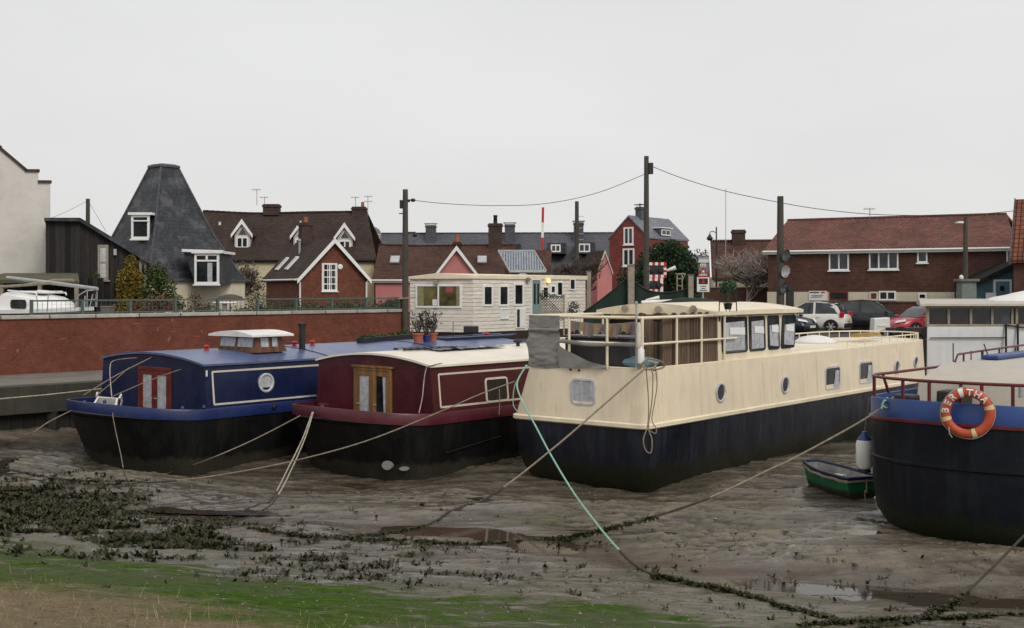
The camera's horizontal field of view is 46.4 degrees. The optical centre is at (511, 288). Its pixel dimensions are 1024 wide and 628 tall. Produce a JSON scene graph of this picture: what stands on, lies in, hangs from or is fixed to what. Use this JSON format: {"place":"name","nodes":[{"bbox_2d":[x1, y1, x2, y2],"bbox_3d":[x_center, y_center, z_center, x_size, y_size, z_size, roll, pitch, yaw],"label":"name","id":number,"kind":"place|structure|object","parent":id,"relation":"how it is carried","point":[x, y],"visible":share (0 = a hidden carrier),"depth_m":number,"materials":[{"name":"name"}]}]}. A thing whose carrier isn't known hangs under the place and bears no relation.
{"place":"outdoors","nodes":[
{"label":"outdoors","id":0,"kind":"place"},
{"bbox_2d":[0,145,51,273],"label":"rendered building","id":1,"kind":"structure","parent":0,"point":[24,202],"depth_m":49.55,"materials":[{"name":"paint"}]},
{"bbox_2d":[0,370,102,385],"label":"path","id":2,"kind":"structure","parent":0,"point":[37,378],"depth_m":34.86,"materials":[{"name":"concrete"}]},
{"bbox_2d":[44,218,151,313],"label":"timber building","id":3,"kind":"structure","parent":0,"point":[81,247],"depth_m":46.50,"materials":[{"name":"black wood"}]},
{"bbox_2d":[98,245,109,281],"bbox_3d":[-15.980,-0.984,46.683,0.515,1.441,0.140,0,0,-20],"label":"window","id":4,"kind":"structure","parent":3,"relation":"in","point":[102,249],"depth_m":46.70,"materials":[{"name":"grey wood"}]},
{"bbox_2d":[113,254,146,312],"bbox_3d":[-14.847,0.427,46.571,1.355,3.574,0.463,0,0,-12],"label":"shrub","id":5,"kind":"object","parent":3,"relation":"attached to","point":[131,291],"visible":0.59,"depth_m":46.52,"materials":[{"name":"yellow plant"}]},
{"bbox_2d":[111,163,249,311],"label":"oast house","id":6,"kind":"structure","parent":0,"point":[163,220],"depth_m":58.66,"materials":[{"name":"grey stone"}]},
{"bbox_2d":[203,202,381,308],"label":"terrace house","id":7,"kind":"structure","parent":0,"point":[266,240],"depth_m":86.01,"materials":[{"name":"tile"}]},
{"bbox_2d":[259,217,371,310],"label":"brick house","id":8,"kind":"structure","parent":0,"point":[306,266],"depth_m":73.32,"materials":[{"name":"brick"}]},
{"bbox_2d":[321,263,338,291],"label":"window","id":9,"kind":"structure","parent":8,"relation":"in","point":[329,270],"depth_m":72.79,"materials":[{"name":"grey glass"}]},
{"bbox_2d":[372,215,514,308],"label":"terrace house","id":10,"kind":"structure","parent":0,"point":[428,259],"depth_m":83.05,"materials":[{"name":"orange tile"}]},
{"bbox_2d":[380,220,612,274],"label":"slate block","id":11,"kind":"structure","parent":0,"point":[561,245],"depth_m":116.12,"materials":[{"name":"brick"}]},
{"bbox_2d":[0,427,1023,627],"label":"mud bed","id":12,"kind":"object","parent":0,"point":[46,449],"visible":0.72,"depth_m":17.96,"materials":[{"name":"soil"}]},
{"bbox_2d":[0,380,101,429],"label":"quay wall","id":13,"kind":"structure","parent":12,"relation":"on","point":[28,412],"depth_m":31.84,"materials":[{"name":"concrete"}]},
{"bbox_2d":[0,563,433,627],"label":"dry grass","id":14,"kind":"structure","parent":12,"relation":"on","point":[128,610],"depth_m":11.58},
{"bbox_2d":[4,381,514,482],"bbox_3d":[-6.648,3.105,25.827,13.133,2.138,2.947,0,0,9],"label":"mooring rope","id":15,"kind":"object","parent":12,"relation":"on","point":[50,477],"visible":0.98,"depth_m":24.93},
{"bbox_2d":[66,329,525,475],"bbox_3d":[-5.111,2.890,34.076,4.945,3.620,15.370,0,0,40],"label":"houseboat","id":16,"kind":"object","parent":12,"relation":"on","point":[235,388],"visible":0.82,"depth_m":28.98,"materials":[{"name":"blue paint"}]},
{"bbox_2d":[94,392,122,405],"bbox_3d":[-9.834,2.904,29.120,0.644,0.779,1.087,0,0,-9],"label":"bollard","id":17,"kind":"object","parent":16,"relation":"on","point":[110,400],"visible":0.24,"depth_m":28.99,"materials":[{"name":"metal"}]},
{"bbox_2d":[140,369,153,407],"bbox_3d":[-9.047,2.538,29.607,0.608,1.044,0.082,0,0,40],"label":"door","id":18,"kind":"structure","parent":16,"relation":"in","point":[146,389],"depth_m":29.62,"materials":[{"name":"red wood"}]},
{"bbox_2d":[154,370,168,408],"bbox_3d":[-8.574,2.538,29.212,0.608,1.044,0.082,0,0,40],"label":"door","id":19,"kind":"structure","parent":16,"relation":"in","point":[161,384],"depth_m":29.24,"materials":[{"name":"red wood"}]},
{"bbox_2d":[357,329,412,342],"bbox_3d":[-3.765,1.436,35.973,0.284,0.438,3.475,0,0,21],"label":"planter box","id":20,"kind":"object","parent":16,"relation":"on","point":[365,338],"visible":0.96,"depth_m":35.62,"materials":[{"name":"black plastic"}]},
{"bbox_2d":[410,309,425,342],"bbox_3d":[-2.810,1.128,35.531,0.510,1.051,0.554,0,0,0],"label":"flower pot","id":21,"kind":"object","parent":16,"relation":"on","point":[417,336],"visible":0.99,"depth_m":35.44,"materials":[{"name":"ceramic"}]},
{"bbox_2d":[417,310,432,341],"bbox_3d":[-2.621,1.147,35.808,0.439,1.012,0.627,0,0,25],"label":"flower pot","id":22,"kind":"object","parent":16,"relation":"on","point":[426,337],"visible":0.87,"depth_m":35.77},
{"bbox_2d":[425,308,442,341],"bbox_3d":[-2.375,1.112,36.068,0.560,1.071,0.561,0,0,0],"label":"flower pot","id":23,"kind":"object","parent":16,"relation":"on","point":[434,326],"visible":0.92,"depth_m":36.04,"materials":[{"name":"ceramic"}]},
{"bbox_2d":[437,333,515,340],"bbox_3d":[-1.173,1.563,37.981,0.680,0.177,3.300,0,0,40],"label":"roof rack","id":24,"kind":"object","parent":16,"relation":"on","point":[474,336],"visible":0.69,"depth_m":37.76,"materials":[{"name":"black metal"}]},
{"bbox_2d":[292,343,564,480],"bbox_3d":[0.553,3.115,32.960,4.430,3.170,15.070,0,0,41],"label":"houseboat","id":25,"kind":"object","parent":12,"relation":"on","point":[363,396],"visible":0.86,"depth_m":27.86,"materials":[{"name":"red paint"}]},
{"bbox_2d":[197,413,311,522],"bbox_3d":[-4.849,3.560,24.285,0.603,1.447,6.439,0,0,10],"label":"mooring rope","id":26,"kind":"object","parent":25,"relation":"hanging from","point":[200,520],"visible":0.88,"depth_m":23.27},
{"bbox_2d":[205,412,313,522],"bbox_3d":[-4.715,3.523,24.279,0.625,1.393,6.235,0,0,8],"label":"mooring rope","id":27,"kind":"object","parent":25,"relation":"hanging from","point":[283,484],"visible":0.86,"depth_m":23.72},
{"bbox_2d":[356,370,371,410],"bbox_3d":[-3.540,2.516,28.560,0.575,1.109,0.076,0,0,41],"label":"door","id":28,"kind":"structure","parent":25,"relation":"in","point":[363,377],"depth_m":28.57,"materials":[{"name":"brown wood"}]},
{"bbox_2d":[372,371,388,412],"bbox_3d":[-3.099,2.516,28.177,0.575,1.109,0.076,0,0,41],"label":"door","id":29,"kind":"structure","parent":25,"relation":"in","point":[380,380],"depth_m":28.21,"materials":[{"name":"brown wood"}]},
{"bbox_2d":[484,376,508,402],"bbox_3d":[-0.373,2.439,28.812,0.100,0.601,0.828,0,0,41],"label":"window","id":30,"kind":"structure","parent":25,"relation":"in","point":[492,396],"depth_m":28.80,"materials":[{"name":"brown glass"}]},
{"bbox_2d":[244,367,645,538],"bbox_3d":[-0.666,2.941,21.857,8.224,2.691,1.522,0,0,-30],"label":"mooring rope","id":31,"kind":"object","parent":12,"relation":"on","point":[319,536],"visible":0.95,"depth_m":21.00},
{"bbox_2d":[638,358,664,370],"bbox_3d":[2.926,1.554,24.416,0.755,0.266,0.260,0,0,-36],"label":"rope coil","id":32,"kind":"object","parent":31,"relation":"attached to","point":[646,361],"visible":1,"depth_m":24.27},
{"bbox_2d":[643,367,653,453],"bbox_3d":[2.751,2.456,24.117,0.198,1.729,0.306,0,0,11],"label":"rope coil","id":33,"kind":"object","parent":32,"relation":"hanging from","point":[648,421],"visible":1,"depth_m":24.09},
{"bbox_2d":[0,468,1023,627],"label":"seaweed","id":34,"kind":"object","parent":12,"relation":"on","point":[23,507],"visible":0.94,"depth_m":19.54,"materials":[{"name":"plant"}]},
{"bbox_2d":[0,474,1023,627],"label":"shore pebbles","id":35,"kind":"object","parent":12,"relation":"on","point":[566,582],"visible":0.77,"depth_m":16.37,"materials":[{"name":"stone"}]},
{"bbox_2d":[516,365,846,623],"bbox_3d":[1.651,2.945,19.740,1.056,2.571,12.786,0,0,-17],"label":"mooring rope","id":36,"kind":"object","parent":12,"relation":"on","point":[656,575],"visible":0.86,"depth_m":16.60,"materials":[{"name":"fabric"}]},
{"bbox_2d":[513,302,924,492],"bbox_3d":[7.103,2.415,32.772,3.610,4.170,18.475,0,0,39],"label":"houseboat","id":37,"kind":"object","parent":12,"relation":"on","point":[765,386],"visible":0.88,"depth_m":27.01,"materials":[{"name":"blue paint"}]},
{"bbox_2d":[526,315,634,368],"bbox_3d":[1.492,1.170,25.513,3.004,1.160,0.088,0,0,39],"label":"tarpaulin","id":38,"kind":"object","parent":37,"relation":"attached to","point":[545,348],"visible":1,"depth_m":26.03,"materials":[{"name":"fabric"}]},
{"bbox_2d":[570,378,595,405],"bbox_3d":[1.521,2.214,25.511,0.646,0.584,0.044,0,0,39],"label":"window","id":39,"kind":"structure","parent":37,"relation":"in","point":[588,385],"depth_m":25.50,"materials":[{"name":"white glass"}]},
{"bbox_2d":[571,320,634,337],"bbox_3d":[1.922,0.880,25.422,1.715,0.372,0.070,0,0,39],"label":"bunting","id":40,"kind":"object","parent":37,"relation":"hanging from","point":[592,329],"visible":0.94,"depth_m":25.45,"materials":[{"name":"fabric"}]},
{"bbox_2d":[563,334,646,366],"bbox_3d":[2.048,1.340,26.018,1.777,0.640,0.780,0,0,39],"label":"dinghy","id":41,"kind":"object","parent":37,"relation":"on","point":[618,355],"visible":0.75,"depth_m":25.65,"materials":[{"name":"grey plastic"}]},
{"bbox_2d":[635,301,644,367],"bbox_3d":[2.624,0.945,24.567,0.200,1.370,0.150,0,0,4],"label":"pole","id":42,"kind":"object","parent":37,"relation":"attached to","point":[639,354],"visible":0.97,"depth_m":24.54,"materials":[{"name":"metal"}]},
{"bbox_2d":[622,356,658,367],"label":"bags","id":43,"kind":"object","parent":37,"relation":"on","point":[629,362],"visible":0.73,"depth_m":25.08,"materials":[{"name":"blue plastic"}]},
{"bbox_2d":[641,297,721,302],"bbox_3d":[4.349,0.335,29.951,3.012,0.230,0.433,0,0,-38],"label":"roof bundle","id":44,"kind":"object","parent":37,"relation":"on","point":[683,299],"visible":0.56,"depth_m":29.64,"materials":[{"name":"fabric"}]},
{"bbox_2d":[639,312,732,365],"bbox_3d":[4.097,1.090,26.595,3.203,1.140,0.501,0,0,-41],"label":"reed screen","id":45,"kind":"object","parent":37,"relation":"on","point":[688,329],"visible":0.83,"depth_m":26.04,"materials":[{"name":"wicker"}]},
{"bbox_2d":[718,279,736,310],"bbox_3d":[4.719,0.150,26.169,0.413,0.702,0.506,0,0,20],"label":"potted plant","id":46,"kind":"object","parent":37,"relation":"on","point":[729,286],"visible":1,"depth_m":26.10,"materials":[{"name":"green plant"}]},
{"bbox_2d":[824,365,839,390],"bbox_3d":[8.523,2.382,31.782,0.044,0.630,0.958,0,0,39],"label":"window","id":47,"kind":"structure","parent":37,"relation":"in","point":[832,373],"depth_m":31.77,"materials":[{"name":"white glass"}]},
{"bbox_2d":[859,360,872,384],"bbox_3d":[9.933,2.359,33.544,0.044,0.638,0.936,0,0,39],"label":"window","id":48,"kind":"structure","parent":37,"relation":"in","point":[865,367],"depth_m":33.54,"materials":[{"name":"white glass"}]},
{"bbox_2d":[802,458,874,499],"bbox_3d":[6.671,3.941,24.526,0.904,0.638,1.933,0,0,-22],"label":"dinghy","id":49,"kind":"object","parent":12,"relation":"on","point":[845,481],"visible":0.88,"depth_m":24.19,"materials":[{"name":"green paint"}]},
{"bbox_2d":[796,609,1023,627],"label":"mooring rope","id":50,"kind":"object","parent":12,"relation":"on","point":[872,619],"visible":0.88,"depth_m":14.45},
{"bbox_2d":[855,534,1023,627],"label":"mooring rope","id":51,"kind":"object","parent":12,"relation":"on","point":[951,603],"visible":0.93,"depth_m":15.03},
{"bbox_2d":[869,343,1023,546],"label":"barge","id":52,"kind":"object","parent":12,"relation":"on","point":[932,477],"visible":0.94,"depth_m":20.05,"materials":[{"name":"blue paint"}]},
{"bbox_2d":[338,396,893,544],"bbox_3d":[1.954,3.097,20.090,9.675,2.407,0.667,0,0,-7],"label":"mooring rope","id":53,"kind":"object","parent":52,"relation":"attached to","point":[584,534],"visible":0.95,"depth_m":19.98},
{"bbox_2d":[856,397,871,473],"bbox_3d":[6.549,2.723,22.200,0.309,1.429,0.308,0,0,36],"label":"fender","id":54,"kind":"object","parent":52,"relation":"hanging from","point":[863,455],"visible":0.94,"depth_m":22.09,"materials":[{"name":"white paint"}]},
{"bbox_2d":[940,387,995,438],"bbox_3d":[7.439,2.035,19.503,0.858,0.857,0.141,0,0,21],"label":"lifebuoy","id":55,"kind":"object","parent":52,"relation":"hanging from","point":[984,426],"visible":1,"depth_m":19.47,"materials":[{"name":"orange plastic"}]},
{"bbox_2d":[916,299,1023,374],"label":"houseboat","id":56,"kind":"object","parent":12,"relation":"on","point":[965,325],"visible":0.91,"depth_m":39.16,"materials":[{"name":"white paint"}]},
{"bbox_2d":[988,291,1023,300],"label":"boat cover","id":57,"kind":"object","parent":56,"relation":"on","point":[1017,296],"visible":0.86,"depth_m":40.19,"materials":[{"name":"fabric"}]},
{"bbox_2d":[0,457,1023,608],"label":"water","id":58,"kind":"structure","parent":0,"point":[919,598],"depth_m":19.44,"materials":[{"name":"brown liquid"}]},
{"bbox_2d":[0,0,1023,254],"label":"sky","id":59,"kind":"structure","parent":0,"point":[886,107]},
{"bbox_2d":[584,250,612,309],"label":"pink house","id":60,"kind":"structure","parent":0,"point":[603,284],"depth_m":86.17,"materials":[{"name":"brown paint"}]},
{"bbox_2d":[608,203,708,289],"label":"tall house","id":61,"kind":"structure","parent":0,"point":[626,242],"depth_m":96.04,"materials":[{"name":"brick"}]},
{"bbox_2d":[622,227,633,245],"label":"window","id":62,"kind":"structure","parent":61,"relation":"in","point":[628,232],"depth_m":95.49,"materials":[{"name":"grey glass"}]},
{"bbox_2d":[622,248,633,266],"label":"window","id":63,"kind":"structure","parent":61,"relation":"in","point":[628,253],"depth_m":95.49,"materials":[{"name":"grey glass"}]},
{"bbox_2d":[512,329,923,341],"bbox_3d":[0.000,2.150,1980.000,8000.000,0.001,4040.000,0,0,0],"label":"ground","id":64,"kind":"structure","parent":0,"point":[836,334],"depth_m":55.72,"materials":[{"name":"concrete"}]},
{"bbox_2d":[0,276,98,314],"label":"yacht","id":65,"kind":"object","parent":64,"relation":"on","point":[14,302],"visible":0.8,"depth_m":39.55,"materials":[{"name":"white paint"}]},
{"bbox_2d":[0,273,103,313],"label":"canopy","id":66,"kind":"structure","parent":65,"relation":"on","point":[73,293],"depth_m":45.40,"materials":[{"name":"fabric"}]},
{"bbox_2d":[124,293,182,312],"bbox_3d":[-13.334,1.175,44.496,2.244,2.078,0.736,0,0,0],"label":"shrub","id":67,"kind":"object","parent":64,"relation":"on","point":[152,304],"visible":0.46,"depth_m":44.44,"materials":[{"name":"green plant"}]},
{"bbox_2d":[137,261,185,312],"bbox_3d":[-13.396,0.567,45.606,1.914,3.293,1.034,0,0,0],"label":"shrub","id":68,"kind":"object","parent":64,"relation":"on","point":[157,281],"visible":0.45,"depth_m":45.47,"materials":[{"name":"green plant"}]},
{"bbox_2d":[185,292,220,311],"bbox_3d":[-12.968,1.184,50.006,1.563,2.052,0.657,0,0,0],"label":"shrub","id":69,"kind":"object","parent":64,"relation":"on","point":[199,305],"visible":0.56,"depth_m":49.96,"materials":[{"name":"green plant"}]},
{"bbox_2d":[0,309,411,374],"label":"brick flood wall","id":70,"kind":"structure","parent":64,"relation":"on","point":[35,344],"depth_m":38.96,"materials":[{"name":"brick"}]},
{"bbox_2d":[29,297,400,314],"bbox_3d":[-9.663,1.250,42.323,0.100,1.800,15.040,0,0,44],"label":"fence","id":71,"kind":"object","parent":64,"relation":"on","point":[129,306],"visible":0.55,"depth_m":41.41,"materials":[{"name":"grey metal"}]},
{"bbox_2d":[239,267,261,295],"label":"bare tree","id":72,"kind":"object","parent":64,"relation":"on","point":[249,276],"visible":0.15,"depth_m":66.46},
{"bbox_2d":[235,259,269,306],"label":"shrub","id":73,"kind":"object","parent":64,"relation":"on","point":[254,295],"visible":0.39,"depth_m":66.96,"materials":[{"name":"green plant"}]},
{"bbox_2d":[397,189,416,333],"bbox_3d":[-4.107,-0.772,47.000,0.782,6.244,0.276,0,0,0],"label":"utility pole","id":74,"kind":"object","parent":64,"relation":"on","point":[405,285],"visible":0.96,"depth_m":46.90,"materials":[{"name":"brown wood"}]},
{"bbox_2d":[436,235,478,273],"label":"pink house","id":75,"kind":"structure","parent":64,"relation":"on","point":[457,260],"depth_m":77.00,"materials":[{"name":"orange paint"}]},
{"bbox_2d":[408,273,586,338],"bbox_3d":[-0.840,0.745,53.026,4.896,2.810,9.831,0,0,42],"label":"static caravan","id":76,"kind":"object","parent":64,"relation":"on","point":[500,303],"visible":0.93,"depth_m":49.54,"materials":[{"name":"white wood"}]},
{"bbox_2d":[415,285,461,307],"bbox_3d":[-3.020,0.319,49.132,2.054,0.952,0.080,0,0,21],"label":"window","id":77,"kind":"structure","parent":76,"relation":"in","point":[427,296],"depth_m":49.11,"materials":[{"name":"white glass"}]},
{"bbox_2d":[483,285,492,305],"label":"window","id":78,"kind":"structure","parent":76,"relation":"in","point":[487,289],"depth_m":49.25,"materials":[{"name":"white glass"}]},
{"bbox_2d":[498,285,508,305],"bbox_3d":[-0.358,0.302,50.047,0.080,0.891,0.636,0,0,40],"label":"window","id":79,"kind":"structure","parent":76,"relation":"in","point":[503,290],"depth_m":50.03,"materials":[{"name":"white glass"}]},
{"bbox_2d":[513,283,523,305],"bbox_3d":[0.272,0.261,50.801,0.080,0.959,0.655,0,0,40],"label":"window","id":80,"kind":"structure","parent":76,"relation":"in","point":[518,288],"depth_m":50.79,"materials":[{"name":"white glass"}]},
{"bbox_2d":[531,279,540,313],"bbox_3d":[1.034,0.421,51.714,0.080,1.658,0.679,0,0,40],"label":"door","id":81,"kind":"structure","parent":76,"relation":"in","point":[535,283],"depth_m":51.68,"materials":[{"name":"green paint"}]},
{"bbox_2d":[504,250,551,274],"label":"brick outbuilding","id":82,"kind":"structure","parent":64,"relation":"on","point":[544,256],"depth_m":59.00,"materials":[{"name":"brown brick"}]},
{"bbox_2d":[498,250,546,272],"bbox_3d":[0.473,-1.313,57.350,2.346,1.130,1.556,0,0,0],"label":"solar panel","id":83,"kind":"object","parent":82,"relation":"on","point":[521,261],"visible":1,"depth_m":57.31,"materials":[{"name":"glass"}]},
{"bbox_2d":[538,290,579,334],"bbox_3d":[1.811,1.092,45.992,1.652,2.116,0.287,0,0,-3],"label":"trellis","id":84,"kind":"object","parent":64,"relation":"on","point":[542,297],"visible":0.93,"depth_m":46.01,"materials":[{"name":"grey wood"}]},
{"bbox_2d":[550,251,608,294],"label":"bare tree","id":85,"kind":"object","parent":64,"relation":"on","point":[579,269],"visible":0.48,"depth_m":65.89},
{"bbox_2d":[575,201,583,263],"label":"utility pole","id":86,"kind":"object","parent":64,"relation":"on","point":[577,233],"visible":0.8,"depth_m":71.90,"materials":[{"name":"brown wood"}]},
{"bbox_2d":[627,265,634,304],"bbox_3d":[4.534,0.724,45.500,0.280,3.251,0.280,0,0,0],"label":"timber post","id":87,"kind":"object","parent":64,"relation":"on","point":[630,284],"visible":0.51,"depth_m":45.38,"materials":[{"name":"grey wood"}]},
{"bbox_2d":[583,278,687,333],"bbox_3d":[4.742,0.854,45.610,4.049,2.592,0.300,0,0,0],"label":"net screen","id":88,"kind":"object","parent":64,"relation":"on","point":[617,295],"visible":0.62,"depth_m":45.69,"materials":[{"name":"green fabric"}]},
{"bbox_2d":[643,156,652,289],"bbox_3d":[5.685,-1.593,50.000,0.440,7.886,0.264,0,0,0],"label":"utility pole","id":89,"kind":"object","parent":64,"relation":"on","point":[648,168],"visible":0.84,"depth_m":49.91,"materials":[{"name":"brown wood"}]},
{"bbox_2d":[654,167,1020,215],"bbox_3d":[15.280,-4.078,50.110,18.774,2.083,1.812,0,0,-6],"label":"overhead cable","id":90,"kind":"object","parent":89,"relation":"attached to","point":[842,211],"visible":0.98,"depth_m":49.62,"materials":[{"name":"black metal"}]},
{"bbox_2d":[616,238,701,297],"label":"evergreen tree","id":91,"kind":"object","parent":64,"relation":"on","point":[678,256],"visible":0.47,"depth_m":65.51,"materials":[{"name":"green plant"}]},
{"bbox_2d":[649,262,676,291],"bbox_3d":[7.502,0.421,59.960,1.500,3.457,0.355,0,0,4],"label":"crossing signal","id":92,"kind":"object","parent":64,"relation":"on","point":[658,271],"visible":0.82,"depth_m":59.94,"materials":[{"name":"white plastic"}]},
{"bbox_2d":[697,264,708,297],"bbox_3d":[9.120,0.485,57.032,0.619,3.331,0.147,0,0,0],"label":"crossing sign","id":93,"kind":"object","parent":64,"relation":"on","point":[703,281],"visible":0.96,"depth_m":56.97,"materials":[{"name":"metal"}]},
{"bbox_2d":[701,287,767,302],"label":"garden wall","id":94,"kind":"structure","parent":64,"relation":"on","point":[713,294],"depth_m":70.69,"materials":[{"name":"red brick"}]},
{"bbox_2d":[712,247,767,301],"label":"bare tree","id":95,"kind":"object","parent":64,"relation":"on","point":[753,271],"visible":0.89,"depth_m":70.21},
{"bbox_2d":[709,230,771,286],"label":"cottage","id":96,"kind":"structure","parent":64,"relation":"on","point":[738,242],"depth_m":77.54,"materials":[{"name":"brick"}]},
{"bbox_2d":[776,196,793,313],"bbox_3d":[10.731,-0.638,46.841,0.654,5.976,0.642,0,0,0],"label":"utility pole","id":97,"kind":"object","parent":64,"relation":"on","point":[783,287],"visible":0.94,"depth_m":46.88,"materials":[{"name":"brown wood"}]},
{"bbox_2d":[794,313,818,334],"bbox_3d":[12.203,1.427,55.507,3.900,1.439,1.990,0,0,42],"label":"parked car","id":98,"kind":"object","parent":64,"relation":"on","point":[804,324],"visible":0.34,"depth_m":54.09,"materials":[{"name":"blue paint"}]},
{"bbox_2d":[796,301,852,332],"bbox_3d":[14.634,1.387,58.495,3.800,1.519,1.960,0,0,30],"label":"parked car","id":99,"kind":"object","parent":64,"relation":"on","point":[828,316],"visible":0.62,"depth_m":57.47,"materials":[{"name":"white paint"}]},
{"bbox_2d":[810,301,917,329],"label":"yard wall","id":100,"kind":"structure","parent":64,"relation":"on","point":[899,307],"depth_m":61.55,"materials":[{"name":"red brick"}]},
{"bbox_2d":[835,300,900,329],"bbox_3d":[18.098,1.357,60.504,4.100,1.579,2.040,0,0,22],"label":"parked car","id":101,"kind":"object","parent":64,"relation":"on","point":[864,312],"visible":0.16,"depth_m":59.87,"materials":[{"name":"black paint"}]},
{"bbox_2d":[869,317,889,336],"bbox_3d":[16.011,1.707,51.985,0.777,0.886,0.530,0,0,-6],"label":"generator box","id":102,"kind":"object","parent":64,"relation":"on","point":[880,324],"visible":0.64,"depth_m":51.75,"materials":[{"name":"white paint"}]},
{"bbox_2d":[886,326,926,338],"bbox_3d":[17.195,1.890,51.480,2.000,0.540,1.040,0,0,0],"label":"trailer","id":103,"kind":"object","parent":64,"relation":"on","point":[922,331],"visible":0.56,"depth_m":50.97,"materials":[{"name":"black metal"}]},
{"bbox_2d":[890,305,925,336],"bbox_3d":[18.755,1.422,54.003,4.200,1.449,2.040,0,0,-20],"label":"parked car","id":104,"kind":"object","parent":64,"relation":"on","point":[914,316],"visible":0.25,"depth_m":53.14,"materials":[{"name":"red paint"}]},
{"bbox_2d":[955,217,967,278],"bbox_3d":[19.686,-0.385,51.955,0.830,5.470,0.378,0,0,6],"label":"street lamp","id":105,"kind":"object","parent":64,"relation":"on","point":[964,222],"visible":0.5,"depth_m":51.92,"materials":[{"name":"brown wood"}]},
{"bbox_2d":[955,262,1012,298],"bbox_3d":[24.376,0.489,61.429,2.155,3.721,4.100,0,0,6],"label":"lean to","id":106,"kind":"object","parent":64,"relation":"on","point":[996,280],"visible":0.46,"depth_m":59.93,"materials":[{"name":"teal paint"}]},
{"bbox_2d":[996,281,1009,295],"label":"window","id":107,"kind":"structure","parent":106,"relation":"in","point":[1002,287],"depth_m":59.89,"materials":[{"name":"blue paint"}]},
{"bbox_2d":[1009,198,1023,292],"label":"brick outhouse","id":108,"kind":"structure","parent":64,"relation":"on","point":[1016,256],"depth_m":57.21,"materials":[{"name":"orange tile"}]},
{"bbox_2d":[762,213,1011,306],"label":"brick house","id":109,"kind":"structure","parent":0,"point":[895,258],"depth_m":65.98,"materials":[{"name":"brick"}]},
{"bbox_2d":[827,253,849,271],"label":"window","id":110,"kind":"structure","parent":109,"relation":"in","point":[838,262],"depth_m":66.44,"materials":[{"name":"grey glass"}]},
{"bbox_2d":[868,253,899,270],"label":"window","id":111,"kind":"structure","parent":109,"relation":"in","point":[877,261],"depth_m":65.23,"materials":[{"name":"grey glass"}]},
{"bbox_2d":[953,279,979,298],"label":"plinth","id":112,"kind":"structure","parent":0,"point":[966,288],"depth_m":51.09,"materials":[{"name":"concrete"}]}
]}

